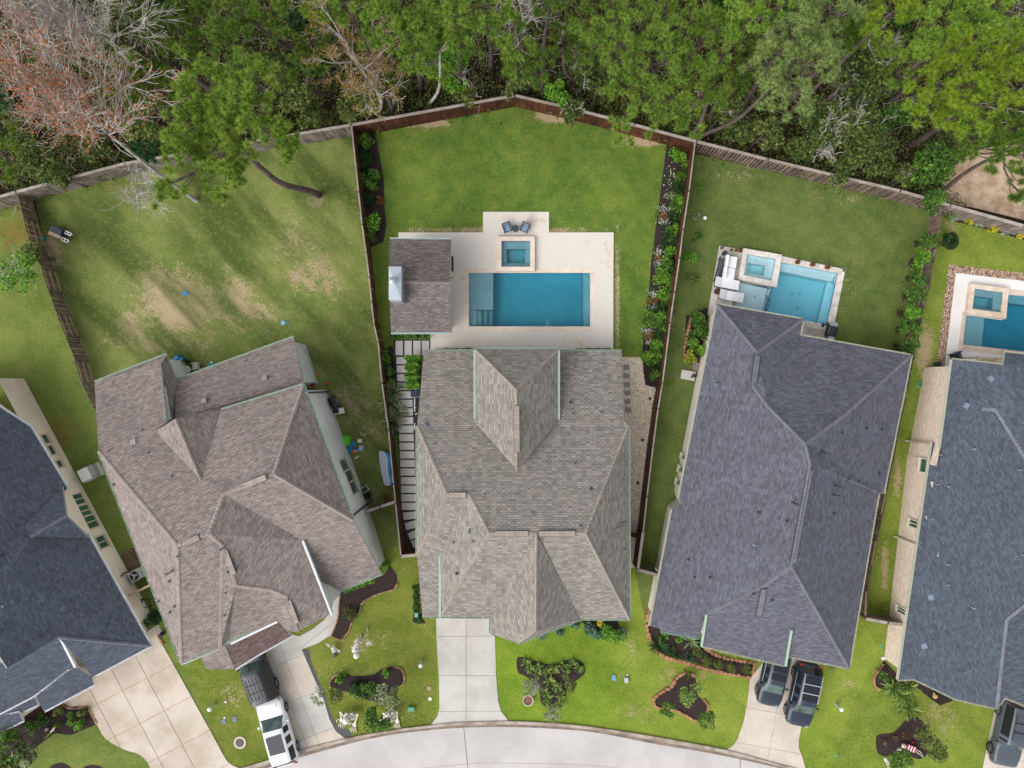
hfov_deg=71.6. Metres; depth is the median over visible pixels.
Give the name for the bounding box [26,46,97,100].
broadleaf tree
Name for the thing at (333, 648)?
skeleton
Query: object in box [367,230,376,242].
shrub
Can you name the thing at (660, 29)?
pine tree
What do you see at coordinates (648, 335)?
flower patch
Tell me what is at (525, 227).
armchair
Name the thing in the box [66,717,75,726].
shrub
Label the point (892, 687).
feather palm
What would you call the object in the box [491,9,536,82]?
pine tree
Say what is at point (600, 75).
broadleaf tree
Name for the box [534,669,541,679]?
sago palm
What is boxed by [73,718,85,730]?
shrub
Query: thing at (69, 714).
shrub
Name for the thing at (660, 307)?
shrub
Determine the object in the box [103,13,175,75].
broadleaf tree
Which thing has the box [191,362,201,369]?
armchair
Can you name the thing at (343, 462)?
window
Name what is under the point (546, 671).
sago palm
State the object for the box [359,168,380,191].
shrub
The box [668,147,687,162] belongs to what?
shrub
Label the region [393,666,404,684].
stone border
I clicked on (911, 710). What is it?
feather palm
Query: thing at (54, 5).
bare tree
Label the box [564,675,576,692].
young tree
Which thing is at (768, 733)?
driveway
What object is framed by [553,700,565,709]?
sago palm
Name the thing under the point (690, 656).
yucca
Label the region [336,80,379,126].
broadleaf tree
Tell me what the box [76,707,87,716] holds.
shrub
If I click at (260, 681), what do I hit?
parked car
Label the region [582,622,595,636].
shrub
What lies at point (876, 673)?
stone border
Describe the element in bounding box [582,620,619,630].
mulch bed
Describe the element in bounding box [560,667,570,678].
sago palm
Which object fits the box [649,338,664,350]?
shrub
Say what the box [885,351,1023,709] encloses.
house
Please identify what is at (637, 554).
fence
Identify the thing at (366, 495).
shrub
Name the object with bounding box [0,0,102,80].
bare tree
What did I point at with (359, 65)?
bare tree
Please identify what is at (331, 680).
stone border
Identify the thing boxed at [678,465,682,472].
window
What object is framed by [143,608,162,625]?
bush
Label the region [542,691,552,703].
sago palm
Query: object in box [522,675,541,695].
young tree
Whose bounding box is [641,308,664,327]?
shrub
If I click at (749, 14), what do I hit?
pine tree
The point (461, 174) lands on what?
lawn
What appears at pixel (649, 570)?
fence
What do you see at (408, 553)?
fence
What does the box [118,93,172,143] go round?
broadleaf tree
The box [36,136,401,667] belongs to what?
lawn
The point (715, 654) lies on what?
stone border
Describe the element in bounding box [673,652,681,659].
shrub
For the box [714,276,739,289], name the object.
sun lounger
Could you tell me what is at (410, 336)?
hedge
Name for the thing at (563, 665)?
sago palm
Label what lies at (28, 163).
broadleaf tree
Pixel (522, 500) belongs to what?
house
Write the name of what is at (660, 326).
shrub
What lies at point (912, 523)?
window
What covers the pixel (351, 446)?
toy slide
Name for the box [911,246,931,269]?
young tree
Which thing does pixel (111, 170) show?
fence
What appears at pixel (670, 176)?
flower patch
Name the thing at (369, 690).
shrub
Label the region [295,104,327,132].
broadleaf tree
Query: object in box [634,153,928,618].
lawn
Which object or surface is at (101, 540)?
window
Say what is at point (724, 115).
broadleaf tree
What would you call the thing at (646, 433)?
gravel
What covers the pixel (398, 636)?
lawn
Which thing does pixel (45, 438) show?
window
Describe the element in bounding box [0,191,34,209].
fence
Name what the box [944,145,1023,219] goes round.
sandy clearing
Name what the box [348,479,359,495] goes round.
window
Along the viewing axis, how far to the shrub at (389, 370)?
53.24 m
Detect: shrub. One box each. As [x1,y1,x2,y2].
[18,719,29,727]
[23,719,41,735]
[34,712,50,727]
[52,706,63,716]
[53,721,62,727]
[66,711,73,717]
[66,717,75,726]
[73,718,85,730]
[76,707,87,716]
[335,673,345,683]
[342,606,357,621]
[348,679,360,695]
[354,689,367,698]
[357,131,374,150]
[358,211,380,231]
[359,149,374,164]
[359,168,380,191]
[360,161,368,174]
[360,681,377,698]
[362,491,371,498]
[363,192,374,206]
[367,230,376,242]
[376,195,384,204]
[376,391,401,414]
[377,350,390,364]
[379,561,389,572]
[380,412,407,435]
[381,379,404,402]
[381,668,389,678]
[382,400,409,420]
[384,365,395,376]
[387,377,396,386]
[393,434,398,441]
[413,613,422,623]
[555,629,563,636]
[570,622,580,629]
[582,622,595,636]
[593,629,604,639]
[599,624,627,644]
[616,628,626,640]
[640,350,661,365]
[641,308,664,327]
[646,356,660,369]
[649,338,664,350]
[649,367,661,380]
[650,345,662,361]
[652,265,672,285]
[652,330,664,342]
[654,301,668,314]
[654,311,666,324]
[655,321,670,332]
[656,285,670,301]
[660,229,675,247]
[660,293,676,308]
[661,257,674,269]
[662,238,677,252]
[662,245,676,259]
[663,263,674,277]
[664,191,675,200]
[665,222,683,233]
[667,230,677,240]
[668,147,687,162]
[669,202,682,213]
[669,210,681,224]
[671,180,684,195]
[671,192,683,207]
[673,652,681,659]
[675,171,686,182]
[675,636,681,642]
[681,160,688,172]
[692,647,702,657]
[701,654,711,666]
[713,659,723,670]
[727,662,736,673]
[742,664,751,673]
[963,218,973,224]
[986,222,999,232]
[1016,230,1023,239]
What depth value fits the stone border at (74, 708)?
53.89 m
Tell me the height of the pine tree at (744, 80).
8.943 m
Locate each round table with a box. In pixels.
[184,366,191,372]
[512,225,518,231]
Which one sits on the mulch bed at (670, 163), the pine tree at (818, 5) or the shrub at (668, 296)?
the shrub at (668, 296)
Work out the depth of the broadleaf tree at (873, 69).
45.66 m
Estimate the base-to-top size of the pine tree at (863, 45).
10.148 m
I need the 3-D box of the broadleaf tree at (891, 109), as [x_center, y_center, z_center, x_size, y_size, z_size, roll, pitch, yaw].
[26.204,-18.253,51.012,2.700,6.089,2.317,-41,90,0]
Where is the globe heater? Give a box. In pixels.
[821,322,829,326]
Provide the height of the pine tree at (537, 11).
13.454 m
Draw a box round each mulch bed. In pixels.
[0,705,95,758]
[50,763,70,767]
[83,765,101,767]
[331,667,402,701]
[332,566,396,637]
[359,132,385,246]
[384,345,397,434]
[516,657,585,708]
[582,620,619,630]
[643,145,687,386]
[647,622,752,676]
[655,675,706,720]
[685,308,707,360]
[875,661,952,704]
[876,717,927,758]
[943,232,958,249]
[947,214,1023,239]
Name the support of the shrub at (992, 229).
on the mulch bed at (960, 221)
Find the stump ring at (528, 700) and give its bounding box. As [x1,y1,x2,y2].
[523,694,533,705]
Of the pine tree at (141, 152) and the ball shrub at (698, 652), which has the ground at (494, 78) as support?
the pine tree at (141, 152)
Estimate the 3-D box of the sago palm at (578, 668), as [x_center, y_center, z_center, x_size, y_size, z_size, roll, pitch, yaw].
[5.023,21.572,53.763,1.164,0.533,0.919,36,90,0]
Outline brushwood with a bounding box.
[0,0,1023,220]
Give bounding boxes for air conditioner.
[121,566,144,582]
[411,388,419,396]
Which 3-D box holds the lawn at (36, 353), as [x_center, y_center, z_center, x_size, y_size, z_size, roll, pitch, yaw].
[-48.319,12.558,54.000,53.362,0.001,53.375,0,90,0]
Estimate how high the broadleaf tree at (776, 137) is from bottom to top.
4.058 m
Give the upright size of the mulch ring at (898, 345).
0.157 m
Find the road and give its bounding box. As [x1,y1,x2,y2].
[270,727,775,767]
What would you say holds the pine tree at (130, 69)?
on the ground at (494, 78)
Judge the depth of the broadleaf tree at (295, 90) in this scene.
49.80 m
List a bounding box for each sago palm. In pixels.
[520,655,530,668]
[524,663,534,673]
[531,663,544,671]
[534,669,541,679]
[538,685,549,696]
[542,666,551,676]
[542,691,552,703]
[543,676,555,686]
[548,663,559,673]
[551,680,563,692]
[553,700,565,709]
[554,690,567,702]
[558,660,568,669]
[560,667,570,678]
[567,658,577,666]
[572,660,585,673]
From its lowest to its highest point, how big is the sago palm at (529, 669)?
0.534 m
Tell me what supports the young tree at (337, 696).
on the mulch bed at (395, 676)
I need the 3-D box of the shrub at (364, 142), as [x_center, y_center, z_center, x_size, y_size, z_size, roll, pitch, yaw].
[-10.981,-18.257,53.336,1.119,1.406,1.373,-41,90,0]
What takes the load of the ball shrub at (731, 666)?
on the mulch bed at (654, 632)
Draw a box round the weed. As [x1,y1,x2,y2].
[699,182,704,189]
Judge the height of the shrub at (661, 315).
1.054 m
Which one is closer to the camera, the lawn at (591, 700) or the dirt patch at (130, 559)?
the dirt patch at (130, 559)
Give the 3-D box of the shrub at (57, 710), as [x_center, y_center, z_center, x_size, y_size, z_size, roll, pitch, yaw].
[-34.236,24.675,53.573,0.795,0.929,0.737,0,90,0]
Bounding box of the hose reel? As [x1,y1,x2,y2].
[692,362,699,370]
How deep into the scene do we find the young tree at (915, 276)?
51.54 m
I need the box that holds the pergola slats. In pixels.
[963,356,1001,361]
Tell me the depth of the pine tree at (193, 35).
42.51 m
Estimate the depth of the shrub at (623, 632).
53.49 m
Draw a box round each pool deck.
[398,212,613,348]
[944,273,1023,366]
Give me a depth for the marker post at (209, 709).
53.13 m
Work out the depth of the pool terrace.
53.95 m
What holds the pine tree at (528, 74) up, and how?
on the ground at (494, 78)
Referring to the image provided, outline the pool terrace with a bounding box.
[708,245,840,338]
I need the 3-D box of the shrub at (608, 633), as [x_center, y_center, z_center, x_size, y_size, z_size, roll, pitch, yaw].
[7.489,18.947,53.302,2.228,1.478,1.396,25,90,0]
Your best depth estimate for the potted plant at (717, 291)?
53.44 m
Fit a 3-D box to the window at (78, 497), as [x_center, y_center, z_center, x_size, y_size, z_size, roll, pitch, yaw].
[-32.266,8.565,52.788,0.366,1.406,0.986,-28,90,0]
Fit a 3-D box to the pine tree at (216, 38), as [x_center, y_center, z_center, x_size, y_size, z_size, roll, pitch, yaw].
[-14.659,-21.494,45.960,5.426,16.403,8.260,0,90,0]
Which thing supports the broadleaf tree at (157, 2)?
on the ground at (494, 78)
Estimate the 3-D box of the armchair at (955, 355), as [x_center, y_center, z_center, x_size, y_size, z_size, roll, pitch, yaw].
[33.456,-2.037,53.515,0.710,0.870,0.705,-20,90,0]
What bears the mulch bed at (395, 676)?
on the lawn at (398, 636)
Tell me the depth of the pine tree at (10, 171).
44.78 m
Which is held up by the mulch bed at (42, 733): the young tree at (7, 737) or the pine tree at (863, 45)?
the young tree at (7, 737)
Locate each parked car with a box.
[237,652,279,707]
[257,695,299,767]
[754,658,791,707]
[783,660,822,727]
[986,699,1023,767]
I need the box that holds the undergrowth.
[0,0,1023,225]
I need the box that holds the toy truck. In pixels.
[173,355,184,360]
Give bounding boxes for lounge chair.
[721,266,734,279]
[723,255,736,267]
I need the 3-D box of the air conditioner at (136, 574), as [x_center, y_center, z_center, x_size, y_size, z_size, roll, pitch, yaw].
[-28.586,14.409,53.418,1.333,1.144,1.008,-28,90,0]
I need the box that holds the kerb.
[242,721,792,767]
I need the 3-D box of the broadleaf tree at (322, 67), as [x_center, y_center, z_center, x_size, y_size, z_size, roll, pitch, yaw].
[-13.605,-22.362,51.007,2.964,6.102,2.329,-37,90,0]
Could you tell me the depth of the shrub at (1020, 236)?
53.64 m
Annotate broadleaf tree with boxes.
[0,81,80,140]
[0,246,40,294]
[15,141,76,187]
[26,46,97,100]
[54,162,87,189]
[60,102,131,150]
[78,130,118,163]
[86,35,149,91]
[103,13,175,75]
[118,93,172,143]
[147,0,208,62]
[223,43,264,93]
[256,116,275,138]
[263,52,305,99]
[272,77,314,113]
[277,0,330,74]
[293,39,334,95]
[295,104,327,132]
[312,13,347,72]
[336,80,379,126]
[356,3,385,69]
[377,71,406,110]
[427,0,451,68]
[427,48,475,93]
[453,80,481,108]
[499,78,517,101]
[511,60,546,95]
[559,94,587,127]
[567,44,603,93]
[584,64,618,107]
[682,0,733,73]
[709,90,744,129]
[721,119,755,150]
[746,0,808,65]
[746,115,784,150]
[783,135,814,162]
[795,16,868,90]
[799,93,898,168]
[819,20,903,109]
[820,152,860,188]
[839,4,921,80]
[854,136,899,177]
[875,101,914,133]
[880,163,916,188]
[889,141,957,186]
[905,5,993,77]
[922,187,947,217]
[932,127,968,164]
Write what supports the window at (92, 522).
in the house at (73, 615)
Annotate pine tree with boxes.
[0,110,21,184]
[97,43,190,130]
[124,134,159,164]
[125,0,251,137]
[150,41,321,212]
[198,0,296,63]
[285,3,330,97]
[297,0,396,115]
[356,0,445,90]
[413,0,466,103]
[438,19,485,83]
[440,0,517,72]
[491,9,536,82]
[521,51,550,91]
[529,0,586,95]
[534,9,596,87]
[567,0,750,148]
[681,65,734,132]
[688,0,797,114]
[697,0,845,140]
[706,31,778,123]
[740,0,868,112]
[781,0,924,118]
[784,1,886,108]
[812,33,897,114]
[833,29,922,115]
[864,0,1012,105]
[881,0,1023,109]
[902,21,1023,148]
[942,108,1023,205]
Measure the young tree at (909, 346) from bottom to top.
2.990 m
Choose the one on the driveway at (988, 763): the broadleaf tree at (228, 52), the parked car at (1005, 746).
the parked car at (1005, 746)
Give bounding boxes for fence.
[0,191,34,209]
[16,124,351,199]
[17,195,95,409]
[127,585,148,596]
[351,94,697,150]
[351,126,404,555]
[364,499,394,513]
[400,549,416,557]
[631,532,640,538]
[632,527,643,568]
[632,563,657,575]
[637,142,695,531]
[695,140,951,208]
[859,613,901,625]
[860,206,942,616]
[942,204,1023,237]
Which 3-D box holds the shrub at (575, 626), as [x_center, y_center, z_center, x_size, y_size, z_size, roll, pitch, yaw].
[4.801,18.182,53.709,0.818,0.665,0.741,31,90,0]
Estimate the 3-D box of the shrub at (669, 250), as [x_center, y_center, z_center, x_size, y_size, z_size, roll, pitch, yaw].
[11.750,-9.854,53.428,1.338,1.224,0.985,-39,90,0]
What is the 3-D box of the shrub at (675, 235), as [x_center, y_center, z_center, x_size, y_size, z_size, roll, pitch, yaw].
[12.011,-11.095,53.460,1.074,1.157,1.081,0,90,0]
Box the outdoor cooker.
[48,225,71,242]
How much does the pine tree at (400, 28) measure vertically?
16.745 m
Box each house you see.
[0,378,152,730]
[94,336,384,670]
[415,348,630,644]
[648,303,912,668]
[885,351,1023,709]
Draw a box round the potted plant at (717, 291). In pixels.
[714,288,719,294]
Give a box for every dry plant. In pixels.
[381,492,389,500]
[892,735,898,741]
[900,731,907,737]
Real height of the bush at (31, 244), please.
2.791 m
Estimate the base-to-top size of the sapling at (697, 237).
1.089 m
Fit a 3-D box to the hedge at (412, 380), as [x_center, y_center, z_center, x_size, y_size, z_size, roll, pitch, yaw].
[-7.415,-0.876,53.097,1.304,1.865,2.679,0,90,0]
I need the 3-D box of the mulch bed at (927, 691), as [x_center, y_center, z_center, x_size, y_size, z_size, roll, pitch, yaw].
[30.496,23.208,53.988,6.203,0.001,2.044,26,90,0]
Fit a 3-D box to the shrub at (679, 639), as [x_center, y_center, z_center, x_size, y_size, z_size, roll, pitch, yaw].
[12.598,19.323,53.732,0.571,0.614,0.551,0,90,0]
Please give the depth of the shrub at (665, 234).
53.11 m
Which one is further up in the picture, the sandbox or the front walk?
the sandbox
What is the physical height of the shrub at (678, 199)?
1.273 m
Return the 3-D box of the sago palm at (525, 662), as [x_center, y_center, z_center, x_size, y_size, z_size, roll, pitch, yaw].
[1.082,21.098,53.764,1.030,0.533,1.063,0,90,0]
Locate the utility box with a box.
[408,706,413,710]
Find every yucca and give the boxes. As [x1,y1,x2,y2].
[647,634,669,655]
[665,643,676,655]
[683,651,695,662]
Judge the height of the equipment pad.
0.600 m
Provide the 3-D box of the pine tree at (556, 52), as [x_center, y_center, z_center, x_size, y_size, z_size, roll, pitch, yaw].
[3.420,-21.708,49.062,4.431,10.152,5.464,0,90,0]
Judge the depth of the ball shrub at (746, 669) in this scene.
53.45 m
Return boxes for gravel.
[622,358,654,566]
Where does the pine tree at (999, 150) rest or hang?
on the ground at (494, 78)
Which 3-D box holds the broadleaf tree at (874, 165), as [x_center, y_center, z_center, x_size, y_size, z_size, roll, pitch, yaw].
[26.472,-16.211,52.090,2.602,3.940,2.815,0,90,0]
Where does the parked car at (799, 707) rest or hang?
on the driveway at (768, 733)
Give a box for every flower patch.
[641,327,653,351]
[643,288,659,314]
[649,236,664,270]
[653,197,670,231]
[664,167,681,193]
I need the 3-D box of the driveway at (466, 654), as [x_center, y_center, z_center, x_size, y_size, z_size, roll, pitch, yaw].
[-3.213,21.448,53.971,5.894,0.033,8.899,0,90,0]
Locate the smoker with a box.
[327,395,340,409]
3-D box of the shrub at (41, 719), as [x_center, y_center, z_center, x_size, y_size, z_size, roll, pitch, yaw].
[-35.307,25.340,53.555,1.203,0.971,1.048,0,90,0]
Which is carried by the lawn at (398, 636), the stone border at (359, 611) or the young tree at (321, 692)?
the stone border at (359, 611)
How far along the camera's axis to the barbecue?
53.11 m
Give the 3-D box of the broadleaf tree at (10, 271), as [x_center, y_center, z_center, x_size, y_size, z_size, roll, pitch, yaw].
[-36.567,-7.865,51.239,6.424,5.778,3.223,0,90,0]
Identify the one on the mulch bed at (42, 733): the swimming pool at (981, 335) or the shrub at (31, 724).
the shrub at (31, 724)
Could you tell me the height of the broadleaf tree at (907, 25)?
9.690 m
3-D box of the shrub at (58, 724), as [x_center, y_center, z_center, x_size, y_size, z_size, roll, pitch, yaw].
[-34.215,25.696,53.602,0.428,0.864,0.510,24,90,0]
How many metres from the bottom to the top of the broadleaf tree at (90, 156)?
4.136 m
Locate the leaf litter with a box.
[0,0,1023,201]
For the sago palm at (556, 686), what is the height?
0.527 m
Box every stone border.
[60,703,86,709]
[87,706,96,724]
[329,673,338,690]
[330,596,340,637]
[336,583,397,640]
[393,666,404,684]
[644,609,750,679]
[652,672,695,704]
[653,705,695,722]
[682,318,690,360]
[703,648,750,664]
[751,662,755,674]
[873,664,883,690]
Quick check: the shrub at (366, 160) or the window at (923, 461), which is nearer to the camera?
the window at (923, 461)
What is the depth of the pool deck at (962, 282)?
53.95 m
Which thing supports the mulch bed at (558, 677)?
on the lawn at (591, 700)
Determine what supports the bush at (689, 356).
on the mulch bed at (704, 311)
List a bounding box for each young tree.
[0,726,36,764]
[0,741,35,767]
[10,732,54,767]
[309,685,335,706]
[329,689,342,704]
[362,706,393,733]
[370,683,400,710]
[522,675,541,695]
[542,701,561,723]
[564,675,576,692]
[659,700,674,718]
[678,682,704,708]
[698,711,715,730]
[888,748,913,767]
[896,337,921,354]
[898,316,923,337]
[900,303,923,319]
[905,284,928,303]
[907,267,927,286]
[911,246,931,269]
[914,716,941,751]
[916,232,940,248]
[928,742,950,764]
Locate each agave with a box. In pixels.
[948,216,957,222]
[975,223,983,229]
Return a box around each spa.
[497,236,534,271]
[737,248,781,287]
[964,283,1008,318]
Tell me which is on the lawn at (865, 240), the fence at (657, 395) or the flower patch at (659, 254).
the fence at (657, 395)
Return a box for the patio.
[296,343,317,387]
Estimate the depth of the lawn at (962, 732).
54.00 m
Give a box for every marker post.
[207,703,215,711]
[835,703,843,711]
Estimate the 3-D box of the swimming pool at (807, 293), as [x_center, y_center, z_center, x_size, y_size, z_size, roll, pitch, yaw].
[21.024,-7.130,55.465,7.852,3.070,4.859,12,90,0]
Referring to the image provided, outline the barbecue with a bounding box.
[824,322,837,339]
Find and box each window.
[40,434,51,443]
[46,444,57,455]
[54,459,64,467]
[72,492,86,505]
[78,503,92,517]
[83,513,99,529]
[94,534,109,549]
[338,457,350,472]
[344,468,354,483]
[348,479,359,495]
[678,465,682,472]
[896,604,905,615]
[908,518,917,528]
[918,457,926,472]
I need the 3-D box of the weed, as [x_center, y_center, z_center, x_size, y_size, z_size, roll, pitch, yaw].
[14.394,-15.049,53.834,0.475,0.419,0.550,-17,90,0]
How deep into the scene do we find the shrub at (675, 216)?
53.20 m
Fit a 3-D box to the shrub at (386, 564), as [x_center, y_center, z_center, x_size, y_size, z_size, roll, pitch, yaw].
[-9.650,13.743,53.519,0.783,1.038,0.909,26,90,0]
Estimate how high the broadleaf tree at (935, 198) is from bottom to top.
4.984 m
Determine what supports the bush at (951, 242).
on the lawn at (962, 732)
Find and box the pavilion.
[389,238,453,333]
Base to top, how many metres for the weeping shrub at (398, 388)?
1.111 m
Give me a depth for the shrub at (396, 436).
53.54 m
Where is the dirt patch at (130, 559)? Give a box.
[122,548,140,570]
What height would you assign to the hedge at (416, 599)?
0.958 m
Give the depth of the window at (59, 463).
52.84 m
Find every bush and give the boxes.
[16,240,55,265]
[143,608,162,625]
[542,78,569,108]
[683,669,691,679]
[684,349,697,362]
[687,337,705,356]
[688,323,708,340]
[690,310,707,327]
[874,668,889,681]
[939,233,958,248]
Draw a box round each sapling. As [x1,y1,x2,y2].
[681,250,698,262]
[684,273,699,286]
[691,212,700,220]
[692,228,702,241]
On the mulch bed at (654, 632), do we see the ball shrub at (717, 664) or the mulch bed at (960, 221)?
the ball shrub at (717, 664)
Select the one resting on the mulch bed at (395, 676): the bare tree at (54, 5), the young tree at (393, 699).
the young tree at (393, 699)
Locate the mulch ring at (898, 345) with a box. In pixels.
[892,339,901,350]
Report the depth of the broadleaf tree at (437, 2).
44.60 m
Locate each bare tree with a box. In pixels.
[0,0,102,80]
[0,0,191,87]
[0,0,198,202]
[107,159,175,220]
[292,0,414,124]
[487,0,563,61]
[556,23,567,43]
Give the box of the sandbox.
[343,435,351,445]
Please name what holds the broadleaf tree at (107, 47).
on the ground at (494, 78)
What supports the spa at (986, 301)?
on the pool deck at (962, 282)
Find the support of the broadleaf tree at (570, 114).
on the ground at (494, 78)
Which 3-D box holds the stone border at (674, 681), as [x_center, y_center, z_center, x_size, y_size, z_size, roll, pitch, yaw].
[12.144,23.002,53.931,4.040,0.162,0.889,-36,90,0]
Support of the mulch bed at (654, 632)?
on the lawn at (650, 676)
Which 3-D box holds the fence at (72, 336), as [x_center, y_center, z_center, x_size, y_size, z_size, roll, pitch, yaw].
[-33.782,-6.092,53.130,0.402,1.741,17.075,-20,90,0]
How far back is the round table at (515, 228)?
53.45 m
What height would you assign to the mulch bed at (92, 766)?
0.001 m
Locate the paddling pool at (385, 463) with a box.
[379,450,392,485]
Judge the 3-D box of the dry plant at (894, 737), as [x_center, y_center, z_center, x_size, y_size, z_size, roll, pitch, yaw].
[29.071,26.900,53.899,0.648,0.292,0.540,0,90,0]
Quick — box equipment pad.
[680,370,696,380]
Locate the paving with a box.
[147,624,161,640]
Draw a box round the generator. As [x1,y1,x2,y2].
[77,461,104,482]
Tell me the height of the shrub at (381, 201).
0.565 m
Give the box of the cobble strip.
[303,650,351,737]
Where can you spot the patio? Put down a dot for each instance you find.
(307, 356)
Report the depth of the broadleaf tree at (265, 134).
51.28 m
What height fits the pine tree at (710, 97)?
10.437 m
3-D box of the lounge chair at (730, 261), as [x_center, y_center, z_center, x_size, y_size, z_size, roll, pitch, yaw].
[16.470,-9.203,53.535,0.900,0.760,0.860,8,90,0]
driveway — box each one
[64,633,237,767]
[256,639,344,749]
[431,618,507,724]
[727,659,818,767]
[983,712,1023,767]
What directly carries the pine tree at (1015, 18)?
on the ground at (494, 78)
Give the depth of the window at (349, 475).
51.68 m
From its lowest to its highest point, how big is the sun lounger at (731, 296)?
0.760 m
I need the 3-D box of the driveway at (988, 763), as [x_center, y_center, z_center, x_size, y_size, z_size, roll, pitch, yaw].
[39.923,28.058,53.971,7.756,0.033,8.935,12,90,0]
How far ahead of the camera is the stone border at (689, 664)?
53.89 m
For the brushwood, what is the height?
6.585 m
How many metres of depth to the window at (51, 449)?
52.79 m
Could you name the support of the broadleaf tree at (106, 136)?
on the ground at (494, 78)
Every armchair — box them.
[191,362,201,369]
[502,221,511,232]
[520,221,530,233]
[947,351,962,358]
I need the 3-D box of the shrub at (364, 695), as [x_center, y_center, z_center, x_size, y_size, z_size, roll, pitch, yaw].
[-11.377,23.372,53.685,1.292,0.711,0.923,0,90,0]
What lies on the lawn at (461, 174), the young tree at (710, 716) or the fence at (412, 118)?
the fence at (412, 118)
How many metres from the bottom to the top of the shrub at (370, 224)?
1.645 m
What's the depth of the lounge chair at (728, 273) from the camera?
53.47 m
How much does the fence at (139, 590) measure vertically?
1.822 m
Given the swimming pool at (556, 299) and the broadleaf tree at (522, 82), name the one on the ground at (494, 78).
the broadleaf tree at (522, 82)
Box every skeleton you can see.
[326,643,339,657]
[336,711,358,732]
[351,626,373,658]
[379,709,400,728]
[884,757,889,767]
[897,743,922,756]
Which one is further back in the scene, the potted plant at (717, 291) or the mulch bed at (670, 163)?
the mulch bed at (670, 163)
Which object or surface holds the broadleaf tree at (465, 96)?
on the ground at (494, 78)
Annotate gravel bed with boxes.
[393,339,429,548]
[937,265,1023,365]
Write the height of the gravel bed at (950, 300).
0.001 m
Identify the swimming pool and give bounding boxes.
[464,268,594,330]
[733,256,844,329]
[958,289,1023,354]
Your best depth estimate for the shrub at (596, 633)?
53.53 m
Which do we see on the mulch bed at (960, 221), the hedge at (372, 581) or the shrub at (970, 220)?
the shrub at (970, 220)
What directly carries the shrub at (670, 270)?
on the mulch bed at (670, 163)
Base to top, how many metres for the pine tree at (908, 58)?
10.324 m
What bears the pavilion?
on the pool deck at (595, 250)
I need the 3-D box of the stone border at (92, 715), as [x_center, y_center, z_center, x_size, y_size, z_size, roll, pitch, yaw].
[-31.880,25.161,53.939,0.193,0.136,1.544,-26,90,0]
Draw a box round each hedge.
[343,578,375,593]
[389,332,429,339]
[403,354,420,389]
[412,584,420,620]
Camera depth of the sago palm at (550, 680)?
53.71 m
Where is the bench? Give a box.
[713,256,724,281]
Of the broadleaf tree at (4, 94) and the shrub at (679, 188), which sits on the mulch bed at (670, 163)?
the shrub at (679, 188)
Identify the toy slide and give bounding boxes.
[347,441,357,451]
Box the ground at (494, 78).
[0,0,1023,287]
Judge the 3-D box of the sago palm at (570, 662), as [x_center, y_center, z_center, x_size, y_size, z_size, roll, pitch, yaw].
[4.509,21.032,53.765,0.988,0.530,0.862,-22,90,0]
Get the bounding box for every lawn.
[0,203,215,767]
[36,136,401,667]
[186,548,435,767]
[359,107,686,561]
[436,568,631,729]
[616,568,879,767]
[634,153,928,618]
[832,215,1023,767]
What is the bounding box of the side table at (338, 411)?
[331,407,344,414]
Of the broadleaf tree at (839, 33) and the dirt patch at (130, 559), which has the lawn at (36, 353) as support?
the dirt patch at (130, 559)
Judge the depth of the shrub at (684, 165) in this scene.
53.38 m
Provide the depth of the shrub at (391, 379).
53.27 m
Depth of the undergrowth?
53.35 m
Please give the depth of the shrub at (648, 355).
53.16 m
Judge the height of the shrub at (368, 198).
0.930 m
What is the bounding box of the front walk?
[290,595,339,648]
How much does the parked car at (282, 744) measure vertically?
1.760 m
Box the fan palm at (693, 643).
[681,637,700,649]
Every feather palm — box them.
[880,676,905,699]
[886,682,913,709]
[896,696,925,721]
[898,680,922,698]
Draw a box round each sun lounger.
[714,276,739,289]
[718,289,743,302]
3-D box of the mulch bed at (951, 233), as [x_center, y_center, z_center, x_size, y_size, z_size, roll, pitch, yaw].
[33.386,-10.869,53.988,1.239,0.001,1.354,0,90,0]
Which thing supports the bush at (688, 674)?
on the lawn at (650, 676)
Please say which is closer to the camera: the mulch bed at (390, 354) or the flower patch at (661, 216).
the flower patch at (661, 216)
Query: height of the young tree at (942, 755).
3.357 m
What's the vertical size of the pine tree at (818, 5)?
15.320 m
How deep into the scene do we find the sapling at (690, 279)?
53.04 m
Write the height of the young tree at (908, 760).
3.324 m
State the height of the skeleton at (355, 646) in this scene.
3.647 m
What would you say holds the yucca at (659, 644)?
on the mulch bed at (654, 632)
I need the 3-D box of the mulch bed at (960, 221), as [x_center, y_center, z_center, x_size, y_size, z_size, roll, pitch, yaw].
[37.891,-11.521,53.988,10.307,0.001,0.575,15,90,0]
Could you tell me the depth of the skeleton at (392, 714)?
53.21 m
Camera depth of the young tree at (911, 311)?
51.49 m
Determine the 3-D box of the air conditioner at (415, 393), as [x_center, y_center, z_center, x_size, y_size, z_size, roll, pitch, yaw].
[-7.263,0.646,53.515,0.750,0.970,0.750,0,90,0]
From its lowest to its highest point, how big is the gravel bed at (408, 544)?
0.001 m

